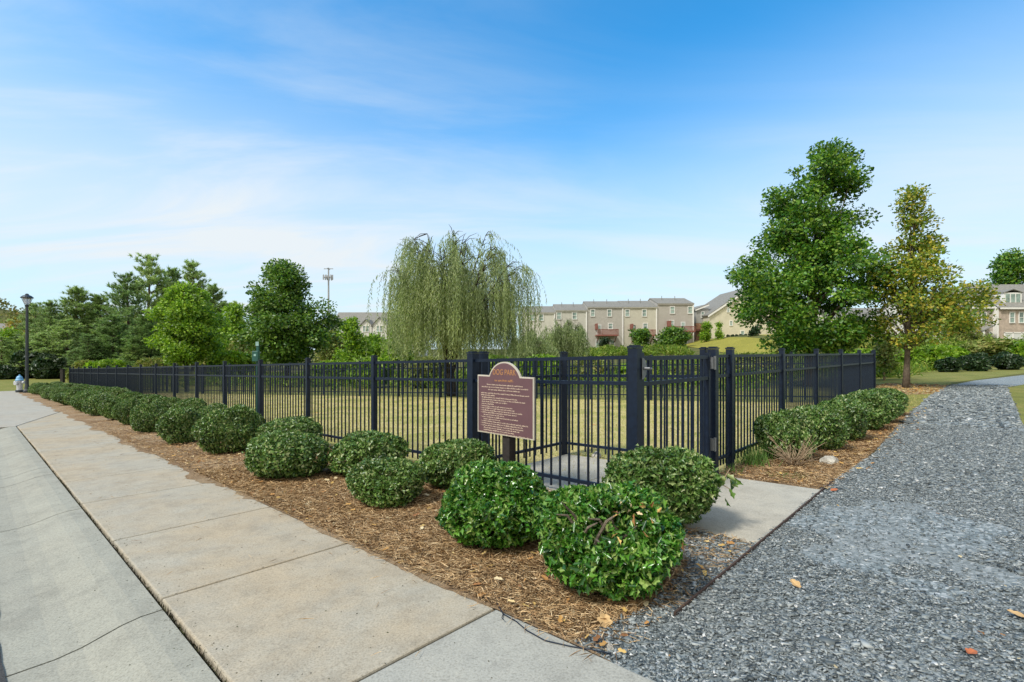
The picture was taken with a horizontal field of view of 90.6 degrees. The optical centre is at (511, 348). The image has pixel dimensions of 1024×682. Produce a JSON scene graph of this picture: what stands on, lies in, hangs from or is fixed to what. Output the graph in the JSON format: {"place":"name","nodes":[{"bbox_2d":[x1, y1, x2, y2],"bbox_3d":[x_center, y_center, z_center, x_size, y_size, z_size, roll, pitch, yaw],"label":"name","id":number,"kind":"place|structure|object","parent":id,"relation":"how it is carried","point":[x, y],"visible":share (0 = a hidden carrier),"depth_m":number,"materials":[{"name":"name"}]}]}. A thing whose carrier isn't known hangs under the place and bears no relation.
{"place":"outdoors","nodes":[
{"label":"outdoors","id":0,"kind":"place"},
{"bbox_2d":[17,428,226,681],"bbox_3d":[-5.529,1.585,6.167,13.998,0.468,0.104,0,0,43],"label":"pavement joint","id":1,"kind":"object","parent":0,"point":[171,616],"visible":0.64,"depth_m":2.93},
{"bbox_2d":[17,412,492,681],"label":"sidewalk","id":2,"kind":"structure","parent":0,"point":[263,603],"depth_m":3.16,"materials":[{"name":"beige concrete"}]},
{"bbox_2d":[55,428,603,659],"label":"stray needles","id":3,"kind":"object","parent":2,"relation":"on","point":[369,549],"visible":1,"depth_m":3.50,"materials":[{"name":"brown plant"}]},
{"bbox_2d":[359,610,653,681],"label":"sidewalk grey slab","id":4,"kind":"structure","parent":0,"point":[511,650],"depth_m":2.22,"materials":[{"name":"concrete"}]},
{"bbox_2d":[0,0,1023,349],"label":"sky","id":5,"kind":"structure","parent":0,"point":[625,150],"materials":[{"name":"blue"}]},
{"bbox_2d":[149,385,942,484],"bbox_3d":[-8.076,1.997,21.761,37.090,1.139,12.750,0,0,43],"label":"dog park lawn","id":6,"kind":"structure","parent":0,"point":[602,432],"depth_m":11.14,"materials":[{"name":"green plant"}]},
{"bbox_2d":[69,345,642,485],"bbox_3d":[-12.445,1.340,17.118,37.176,2.736,0.108,0,0,43],"label":"metal fence","id":7,"kind":"object","parent":6,"relation":"on","point":[134,379],"visible":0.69,"depth_m":7.06,"materials":[{"name":"black metal"}]},
{"bbox_2d":[642,353,715,457],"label":"metal gate","id":8,"kind":"structure","parent":7,"relation":"attached to","point":[710,363],"depth_m":5.13,"materials":[{"name":"metal"}]},
{"bbox_2d":[88,350,875,399],"bbox_3d":[-8.084,1.378,21.768,39.293,2.660,0.092,0,0,24],"label":"metal fence","id":9,"kind":"object","parent":6,"relation":"on","point":[460,367],"visible":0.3,"depth_m":19.41,"materials":[{"name":"black metal"}]},
{"bbox_2d":[706,347,875,473],"bbox_3d":[6.028,0.814,9.721,0.106,1.664,11.124,0,0,43],"label":"metal fence","id":10,"kind":"object","parent":6,"relation":"on","point":[853,372],"visible":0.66,"depth_m":7.25,"materials":[{"name":"black metal"}]},
{"bbox_2d":[149,335,1023,610],"bbox_3d":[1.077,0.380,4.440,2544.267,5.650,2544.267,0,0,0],"label":"ground","id":11,"kind":"structure","parent":0,"point":[697,350],"depth_m":59.56,"materials":[{"name":"green plant"}]},
{"bbox_2d":[0,302,46,355],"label":"pine tree","id":12,"kind":"object","parent":11,"relation":"on","point":[33,305],"visible":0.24,"depth_m":57.27,"materials":[{"name":"green plant"}]},
{"bbox_2d":[0,391,58,428],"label":"driveway apron","id":13,"kind":"object","parent":11,"relation":"on","point":[17,409],"visible":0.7,"depth_m":16.57,"materials":[{"name":"concrete"}]},
{"bbox_2d":[0,372,183,390],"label":"grass verge","id":14,"kind":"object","parent":11,"relation":"on","point":[7,385],"depth_m":40.03,"materials":[{"name":"green plant"}]},
{"bbox_2d":[0,336,18,364],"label":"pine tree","id":15,"kind":"object","parent":14,"relation":"on","point":[4,350],"visible":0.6,"depth_m":52.02,"materials":[{"name":"green plant"}]},
{"bbox_2d":[0,364,24,379],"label":"shrub","id":16,"kind":"object","parent":14,"relation":"on","point":[9,372],"visible":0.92,"depth_m":43.65,"materials":[{"name":"green plant"}]},
{"bbox_2d":[20,293,33,392],"bbox_3d":[-28.217,-0.241,29.500,0.600,5.866,0.600,0,0,0],"label":"street lamp","id":17,"kind":"object","parent":14,"relation":"on","point":[26,298],"visible":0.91,"depth_m":29.44,"materials":[{"name":"black metal"}]},
{"bbox_2d":[8,346,46,377],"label":"shrub","id":18,"kind":"object","parent":14,"relation":"on","point":[18,357],"visible":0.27,"depth_m":44.66,"materials":[{"name":"green plant"}]},
{"bbox_2d":[6,332,62,374],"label":"pine tree","id":19,"kind":"object","parent":14,"relation":"on","point":[44,335],"visible":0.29,"depth_m":45.63,"materials":[{"name":"green plant"}]},
{"bbox_2d":[16,299,76,353],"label":"pine tree","id":20,"kind":"object","parent":14,"relation":"on","point":[50,312],"visible":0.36,"depth_m":51.59,"materials":[{"name":"green plant"}]},
{"bbox_2d":[29,351,70,378],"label":"shrub","id":21,"kind":"object","parent":14,"relation":"on","point":[41,363],"visible":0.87,"depth_m":44.13,"materials":[{"name":"green plant"}]},
{"bbox_2d":[29,318,89,370],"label":"pine tree","id":22,"kind":"object","parent":14,"relation":"on","point":[61,333],"visible":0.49,"depth_m":46.29,"materials":[{"name":"green plant"}]},
{"bbox_2d":[36,285,100,353],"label":"pine tree","id":23,"kind":"object","parent":14,"relation":"on","point":[75,303],"visible":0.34,"depth_m":54.47,"materials":[{"name":"green plant"}]},
{"bbox_2d":[63,333,111,369],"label":"pine tree","id":24,"kind":"object","parent":14,"relation":"on","point":[87,351],"visible":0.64,"depth_m":44.66,"materials":[{"name":"green plant"}]},
{"bbox_2d":[63,293,121,353],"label":"pine tree","id":25,"kind":"object","parent":14,"relation":"on","point":[98,301],"visible":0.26,"depth_m":55.27,"materials":[{"name":"green plant"}]},
{"bbox_2d":[82,358,129,367],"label":"shrub","id":26,"kind":"object","parent":14,"relation":"on","point":[104,363],"visible":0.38,"depth_m":41.45,"materials":[{"name":"green plant"}]},
{"bbox_2d":[75,314,138,359],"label":"pine tree","id":27,"kind":"object","parent":14,"relation":"on","point":[116,328],"visible":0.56,"depth_m":46.51,"materials":[{"name":"green plant"}]},
{"bbox_2d":[90,271,162,352],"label":"pine tree","id":28,"kind":"object","parent":14,"relation":"on","point":[127,309],"visible":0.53,"depth_m":51.27,"materials":[{"name":"green plant"}]},
{"bbox_2d":[111,314,172,365],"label":"pine tree","id":29,"kind":"object","parent":14,"relation":"on","point":[142,332],"visible":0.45,"depth_m":44.31,"materials":[{"name":"green plant"}]},
{"bbox_2d":[123,252,175,348],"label":"pine tree","id":30,"kind":"object","parent":14,"relation":"on","point":[149,275],"visible":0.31,"depth_m":57.73,"materials":[{"name":"green plant"}]},
{"bbox_2d":[132,357,170,383],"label":"shrub","id":31,"kind":"object","parent":14,"relation":"on","point":[147,362],"visible":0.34,"depth_m":40.55,"materials":[{"name":"green plant"}]},
{"bbox_2d":[168,259,211,365],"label":"pine tree","id":32,"kind":"object","parent":14,"relation":"on","point":[192,274],"visible":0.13,"depth_m":59.72,"materials":[{"name":"green plant"}]},
{"bbox_2d":[194,282,228,363],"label":"pine tree","id":33,"kind":"object","parent":14,"relation":"on","point":[213,290],"visible":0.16,"depth_m":51.74,"materials":[{"name":"green plant"}]},
{"bbox_2d":[0,426,219,681],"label":"kerb","id":34,"kind":"structure","parent":11,"relation":"on","point":[112,626],"depth_m":2.98,"materials":[{"name":"concrete"}]},
{"bbox_2d":[141,281,231,383],"bbox_3d":[-23.640,-1.053,37.230,5.388,7.753,5.807,0,0,21],"label":"round tree","id":35,"kind":"object","parent":11,"relation":"on","point":[189,337],"visible":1,"depth_m":36.08,"materials":[{"name":"green plant"}]},
{"bbox_2d":[211,302,249,350],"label":"tree","id":36,"kind":"object","parent":11,"relation":"on","point":[234,313],"visible":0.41,"depth_m":45.47,"materials":[{"name":"green plant"}]},
{"bbox_2d":[206,350,255,379],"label":"shrub","id":37,"kind":"object","parent":11,"relation":"on","point":[233,357],"visible":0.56,"depth_m":38.94,"materials":[{"name":"green plant"}]},
{"bbox_2d":[20,393,600,655],"bbox_3d":[-13.839,1.957,15.470,38.850,1.194,0.188,0,0,43],"label":"soil fringe","id":38,"kind":"object","parent":11,"relation":"on","point":[200,478],"visible":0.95,"depth_m":3.96,"materials":[{"name":"brown soil"}]},
{"bbox_2d":[310,328,346,362],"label":"tree","id":39,"kind":"object","parent":11,"relation":"on","point":[326,354],"visible":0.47,"depth_m":47.23,"materials":[{"name":"green plant"}]},
{"bbox_2d":[332,316,375,361],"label":"tree","id":40,"kind":"object","parent":11,"relation":"on","point":[354,350],"visible":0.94,"depth_m":43.52,"materials":[{"name":"green plant"}]},
{"bbox_2d":[358,331,391,357],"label":"tree","id":41,"kind":"object","parent":11,"relation":"on","point":[376,342],"visible":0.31,"depth_m":51.06,"materials":[{"name":"green plant"}]},
{"bbox_2d":[335,312,428,355],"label":"gabled building","id":42,"kind":"structure","parent":11,"relation":"on","point":[362,317],"depth_m":128.46,"materials":[{"name":"grey"}]},
{"bbox_2d":[379,325,427,367],"bbox_3d":[-6.584,0.238,30.008,3.057,4.180,2.726,0,0,28],"label":"tree","id":43,"kind":"object","parent":11,"relation":"on","point":[394,357],"visible":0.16,"depth_m":29.50,"materials":[{"name":"green plant"}]},
{"bbox_2d":[21,392,911,661],"bbox_3d":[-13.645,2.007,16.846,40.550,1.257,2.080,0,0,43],"label":"pine straw bed","id":44,"kind":"object","parent":11,"relation":"on","point":[70,410],"visible":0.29,"depth_m":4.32,"materials":[{"name":"brown plant"}]},
{"bbox_2d":[81,393,113,415],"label":"holly bush","id":45,"kind":"object","parent":44,"relation":"on","point":[90,402],"visible":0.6,"depth_m":14.18,"materials":[{"name":"green plant"}]},
{"bbox_2d":[97,397,124,419],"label":"holly bush","id":46,"kind":"object","parent":44,"relation":"on","point":[105,406],"visible":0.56,"depth_m":12.88,"materials":[{"name":"green plant"}]},
{"bbox_2d":[111,397,139,424],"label":"holly bush","id":47,"kind":"object","parent":44,"relation":"on","point":[120,410],"visible":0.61,"depth_m":11.72,"materials":[{"name":"green plant"}]},
{"bbox_2d":[129,403,167,432],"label":"holly bush","id":48,"kind":"object","parent":44,"relation":"on","point":[144,417],"visible":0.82,"depth_m":10.29,"materials":[{"name":"green plant"}]},
{"bbox_2d":[155,406,201,444],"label":"holly bush","id":49,"kind":"object","parent":44,"relation":"on","point":[170,424],"visible":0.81,"depth_m":8.67,"materials":[{"name":"green plant"}]},
{"bbox_2d":[169,398,207,409],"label":"holly bush","id":50,"kind":"object","parent":44,"relation":"on","point":[196,403],"visible":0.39,"depth_m":11.69,"materials":[{"name":"green plant"}]},
{"bbox_2d":[190,403,258,453],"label":"holly bush","id":51,"kind":"object","parent":44,"relation":"on","point":[230,429],"visible":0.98,"depth_m":7.60,"materials":[{"name":"green plant"}]},
{"bbox_2d":[242,430,332,479],"bbox_3d":[-2.656,1.265,6.029,0.997,0.606,0.929,0,0,-10],"label":"holly bush","id":52,"kind":"object","parent":44,"relation":"on","point":[273,454],"visible":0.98,"depth_m":5.75,"materials":[{"name":"green plant"}]},
{"bbox_2d":[255,415,323,437],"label":"holly bush","id":53,"kind":"object","parent":44,"relation":"on","point":[307,424],"visible":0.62,"depth_m":7.61,"materials":[{"name":"green plant"}]},
{"bbox_2d":[326,430,411,475],"bbox_3d":[-1.734,1.265,6.150,1.002,0.568,0.947,0,0,-17],"label":"holly bush","id":54,"kind":"object","parent":44,"relation":"on","point":[347,451],"visible":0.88,"depth_m":5.88,"materials":[{"name":"green plant"}]},
{"bbox_2d":[345,456,426,507],"bbox_3d":[-1.178,1.261,4.808,0.762,0.486,0.690,0,0,27],"label":"holly bush","id":55,"kind":"object","parent":44,"relation":"on","point":[391,481],"visible":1,"depth_m":4.61,"materials":[{"name":"green plant"}]},
{"bbox_2d":[415,438,495,488],"bbox_3d":[-0.555,1.236,5.401,0.787,0.550,0.896,0,0,25],"label":"holly bush","id":56,"kind":"object","parent":44,"relation":"on","point":[440,462],"visible":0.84,"depth_m":5.17,"materials":[{"name":"green plant"}]},
{"bbox_2d":[435,457,549,548],"bbox_3d":[-0.106,1.148,3.737,0.943,0.639,0.884,0,0,0],"label":"holly bush","id":57,"kind":"object","parent":44,"relation":"on","point":[489,503],"visible":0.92,"depth_m":3.50,"materials":[{"name":"green plant"}]},
{"bbox_2d":[478,362,534,461],"bbox_3d":[-0.039,0.900,5.224,0.794,1.520,0.127,0,0,43],"label":"park sign","id":58,"kind":"object","parent":44,"relation":"on","point":[506,400],"visible":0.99,"depth_m":5.17,"materials":[{"name":"red metal"}]},
{"bbox_2d":[134,383,1020,667],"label":"leaf litter","id":59,"kind":"object","parent":44,"relation":"on","point":[596,637],"visible":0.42,"depth_m":4.95,"materials":[{"name":"brown plant"}]},
{"bbox_2d":[531,479,686,600],"bbox_3d":[0.561,1.125,3.036,0.896,0.621,0.895,0,0,0],"label":"holly bush","id":60,"kind":"object","parent":44,"relation":"on","point":[593,537],"visible":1,"depth_m":2.80,"materials":[{"name":"green plant"}]},
{"bbox_2d":[575,530,749,660],"bbox_3d":[0.876,1.390,3.086,0.560,0.028,1.850,0,0,43],"label":"gravel spill","id":61,"kind":"object","parent":44,"relation":"on","point":[641,628],"visible":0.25,"depth_m":2.78,"materials":[{"name":"gravel"}]},
{"bbox_2d":[600,443,742,528],"bbox_3d":[1.221,1.101,4.021,1.046,0.697,0.886,0,0,0],"label":"holly bush","id":62,"kind":"object","parent":44,"relation":"on","point":[686,482],"visible":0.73,"depth_m":3.74,"materials":[{"name":"green plant"}]},
{"bbox_2d":[720,442,818,479],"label":"grass tufts","id":63,"kind":"object","parent":44,"relation":"on","point":[750,458],"visible":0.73,"depth_m":6.16,"materials":[{"name":"green plant"}]},
{"bbox_2d":[149,386,827,402],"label":"back verge","id":64,"kind":"structure","parent":11,"relation":"on","point":[615,397],"depth_m":21.03,"materials":[{"name":"green plant"}]},
{"bbox_2d":[227,258,346,386],"bbox_3d":[-13.515,-1.504,30.959,6.360,7.983,6.600,0,0,0],"label":"maple tree","id":65,"kind":"object","parent":64,"relation":"on","point":[284,326],"visible":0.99,"depth_m":29.89,"materials":[{"name":"green plant"}]},
{"bbox_2d":[346,355,396,387],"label":"shrub","id":66,"kind":"object","parent":64,"relation":"on","point":[364,359],"visible":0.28,"depth_m":27.41,"materials":[{"name":"green plant"}]},
{"bbox_2d":[404,356,443,387],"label":"shrub","id":67,"kind":"object","parent":64,"relation":"on","point":[425,372],"visible":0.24,"depth_m":26.20,"materials":[{"name":"green plant"}]},
{"bbox_2d":[364,225,546,395],"bbox_3d":[-2.055,-1.354,20.064,6.878,6.699,6.660,0,0,0],"label":"willow tree","id":68,"kind":"object","parent":64,"relation":"on","point":[451,317],"visible":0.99,"depth_m":18.32,"materials":[{"name":"green plant"}]},
{"bbox_2d":[505,327,559,363],"bbox_3d":[1.049,0.464,30.123,3.369,3.412,3.181,0,0,-23],"label":"willow tree","id":69,"kind":"object","parent":11,"relation":"on","point":[540,346],"visible":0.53,"depth_m":29.47,"materials":[{"name":"green plant"}]},
{"bbox_2d":[522,306,554,340],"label":"townhouse","id":70,"kind":"structure","parent":11,"relation":"on","point":[548,316],"depth_m":97.00,"materials":[{"name":"grey paint"}]},
{"bbox_2d":[539,318,590,360],"bbox_3d":[3.966,-0.011,39.903,4.485,4.762,4.079,0,0,0],"label":"willow tree","id":71,"kind":"object","parent":11,"relation":"on","point":[572,341],"visible":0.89,"depth_m":39.10,"materials":[{"name":"green plant"}]},
{"bbox_2d":[553,302,587,338],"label":"townhouse","id":72,"kind":"structure","parent":11,"relation":"on","point":[575,313],"depth_m":97.00,"materials":[{"name":"grey paint"}]},
{"bbox_2d":[149,332,1023,391],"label":"tall weeds","id":73,"kind":"object","parent":11,"relation":"on","point":[612,350],"visible":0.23,"depth_m":34.30,"materials":[{"name":"green plant"}]},
{"bbox_2d":[570,360,615,380],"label":"shrub","id":74,"kind":"object","parent":11,"relation":"on","point":[582,368],"visible":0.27,"depth_m":29.17,"materials":[{"name":"green plant"}]},
{"bbox_2d":[582,299,623,348],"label":"townhouse","id":75,"kind":"structure","parent":11,"relation":"on","point":[605,318],"depth_m":97.00,"materials":[{"name":"grey paint"}]},
{"bbox_2d":[618,299,657,346],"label":"townhouse","id":76,"kind":"structure","parent":11,"relation":"on","point":[640,314],"depth_m":97.00,"materials":[{"name":"grey paint"}]},
{"bbox_2d":[628,327,651,346],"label":"tree","id":77,"kind":"object","parent":11,"relation":"on","point":[640,336],"visible":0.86,"depth_m":83.22,"materials":[{"name":"green plant"}]},
{"bbox_2d":[648,296,694,343],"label":"townhouse","id":78,"kind":"structure","parent":11,"relation":"on","point":[676,312],"depth_m":97.00,"materials":[{"name":"grey paint"}]},
{"bbox_2d":[524,454,819,543],"bbox_3d":[1.245,1.478,5.332,3.105,0.206,1.910,0,0,43],"label":"concrete pad","id":79,"kind":"object","parent":11,"relation":"on","point":[756,510],"visible":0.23,"depth_m":4.59,"materials":[{"name":"grey concrete"}]},
{"bbox_2d":[479,347,706,461],"bbox_3d":[0.916,0.815,5.909,2.097,1.659,1.680,0,0,43],"label":"metal fence","id":80,"kind":"object","parent":79,"relation":"on","point":[564,405],"visible":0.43,"depth_m":6.68,"materials":[{"name":"black metal"}]},
{"bbox_2d":[652,325,692,347],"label":"tree","id":81,"kind":"object","parent":11,"relation":"on","point":[673,335],"visible":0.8,"depth_m":81.25,"materials":[{"name":"green plant"}]},
{"bbox_2d":[720,413,904,489],"bbox_3d":[5.645,1.442,8.478,1.100,0.085,8.660,0,0,43],"label":"pine straw patch","id":82,"kind":"object","parent":11,"relation":"on","point":[798,485],"visible":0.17,"depth_m":5.87,"materials":[{"name":"brown plant"}]},
{"bbox_2d":[751,408,818,459],"bbox_3d":[3.519,1.120,6.567,0.738,0.705,0.778,0,0,-9],"label":"holly bush","id":83,"kind":"object","parent":82,"relation":"on","point":[781,424],"visible":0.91,"depth_m":6.38,"materials":[{"name":"green plant"}]},
{"bbox_2d":[763,431,826,466],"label":"bare shrub","id":84,"kind":"object","parent":82,"relation":"on","point":[791,462],"visible":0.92,"depth_m":6.08,"materials":[{"name":"brown plant"}]},
{"bbox_2d":[790,404,849,449],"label":"holly bush","id":85,"kind":"object","parent":82,"relation":"on","point":[830,423],"visible":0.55,"depth_m":6.94,"materials":[{"name":"green plant"}]},
{"bbox_2d":[816,398,870,439],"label":"holly bush","id":86,"kind":"object","parent":82,"relation":"on","point":[853,413],"visible":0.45,"depth_m":7.71,"materials":[{"name":"green plant"}]},
{"bbox_2d":[829,391,893,429],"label":"holly bush","id":87,"kind":"object","parent":82,"relation":"on","point":[879,416],"visible":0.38,"depth_m":8.74,"materials":[{"name":"green plant"}]},
{"bbox_2d":[849,389,904,420],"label":"holly bush","id":88,"kind":"object","parent":82,"relation":"on","point":[896,407],"visible":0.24,"depth_m":9.60,"materials":[{"name":"green plant"}]},
{"bbox_2d":[869,387,908,414],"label":"holly bush","id":89,"kind":"object","parent":82,"relation":"on","point":[902,397],"visible":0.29,"depth_m":10.74,"materials":[{"name":"green plant"}]},
{"bbox_2d":[725,136,905,386],"bbox_3d":[12.456,-3.591,22.186,7.322,10.753,7.145,0,0,0],"label":"maple tree","id":90,"kind":"object","parent":11,"relation":"on","point":[814,272],"visible":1,"depth_m":20.83,"materials":[{"name":"green plant"}]},
{"bbox_2d":[876,367,1023,411],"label":"verge","id":91,"kind":"structure","parent":11,"relation":"on","point":[933,377],"depth_m":27.71,"materials":[{"name":"green plant"}]},
{"bbox_2d":[868,332,902,379],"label":"sapling","id":92,"kind":"object","parent":91,"relation":"on","point":[885,350],"visible":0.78,"depth_m":25.78,"materials":[{"name":"green plant"}]},
{"bbox_2d":[876,383,948,394],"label":"leaf litter ground","id":93,"kind":"structure","parent":91,"relation":"on","point":[917,392],"depth_m":19.22,"materials":[{"name":"brown plant"}]},
{"bbox_2d":[862,182,1006,387],"bbox_3d":[16.113,-2.382,19.535,4.380,8.112,4.406,0,0,31],"label":"maple tree","id":94,"kind":"object","parent":93,"relation":"on","point":[913,303],"visible":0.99,"depth_m":19.31,"materials":[{"name":"green plant"}]},
{"bbox_2d":[896,343,970,369],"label":"shrub","id":95,"kind":"object","parent":91,"relation":"on","point":[932,352],"visible":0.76,"depth_m":38.89,"materials":[{"name":"green plant"}]},
{"bbox_2d":[934,357,963,371],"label":"shrub","id":96,"kind":"object","parent":91,"relation":"on","point":[949,364],"visible":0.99,"depth_m":35.09,"materials":[{"name":"green plant"}]},
{"bbox_2d":[957,352,991,370],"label":"shrub","id":97,"kind":"object","parent":91,"relation":"on","point":[979,361],"visible":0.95,"depth_m":35.79,"materials":[{"name":"green plant"}]},
{"bbox_2d":[991,351,1023,369],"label":"shrub","id":98,"kind":"object","parent":91,"relation":"on","point":[1004,360],"visible":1,"depth_m":37.03,"materials":[{"name":"green plant"}]},
{"bbox_2d":[930,284,1023,339],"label":"brick house","id":99,"kind":"structure","parent":11,"relation":"on","point":[1010,314],"depth_m":80.08,"materials":[{"name":"grey"}]},
{"bbox_2d":[959,337,1013,364],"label":"shrub","id":100,"kind":"object","parent":11,"relation":"on","point":[993,346],"visible":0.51,"depth_m":44.69,"materials":[{"name":"green plant"}]},
{"bbox_2d":[981,247,1023,283],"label":"oak tree","id":101,"kind":"object","parent":11,"relation":"on","point":[1008,266],"visible":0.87,"depth_m":108.78,"materials":[{"name":"green plant"}]},
{"bbox_2d":[1008,384,1023,423],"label":"path verge","id":102,"kind":"structure","parent":11,"relation":"on","point":[1017,394],"depth_m":14.75,"materials":[{"name":"green plant"}]},
{"bbox_2d":[574,375,1023,681],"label":"gravel path","id":103,"kind":"structure","parent":0,"point":[850,526],"depth_m":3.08,"materials":[{"name":"grey gravel"}]},
{"bbox_2d":[674,480,832,615],"bbox_3d":[2.086,1.397,3.940,0.011,0.078,3.650,0,0,43],"label":"steel edging","id":104,"kind":"object","parent":103,"relation":"on","point":[705,587],"visible":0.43,"depth_m":3.29,"materials":[{"name":"grey metal"}]},
{"bbox_2d":[683,334,941,353],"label":"lawn","id":105,"kind":"structure","parent":0,"point":[743,344],"depth_m":75.18,"materials":[{"name":"green plant"}]},
{"bbox_2d":[694,304,708,340],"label":"side wing","id":106,"kind":"structure","parent":105,"relation":"on","point":[700,311],"depth_m":103.00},
{"bbox_2d":[702,290,785,338],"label":"gable house","id":107,"kind":"structure","parent":105,"relation":"on","point":[719,310],"depth_m":100.00,"materials":[{"name":"grey paint"}]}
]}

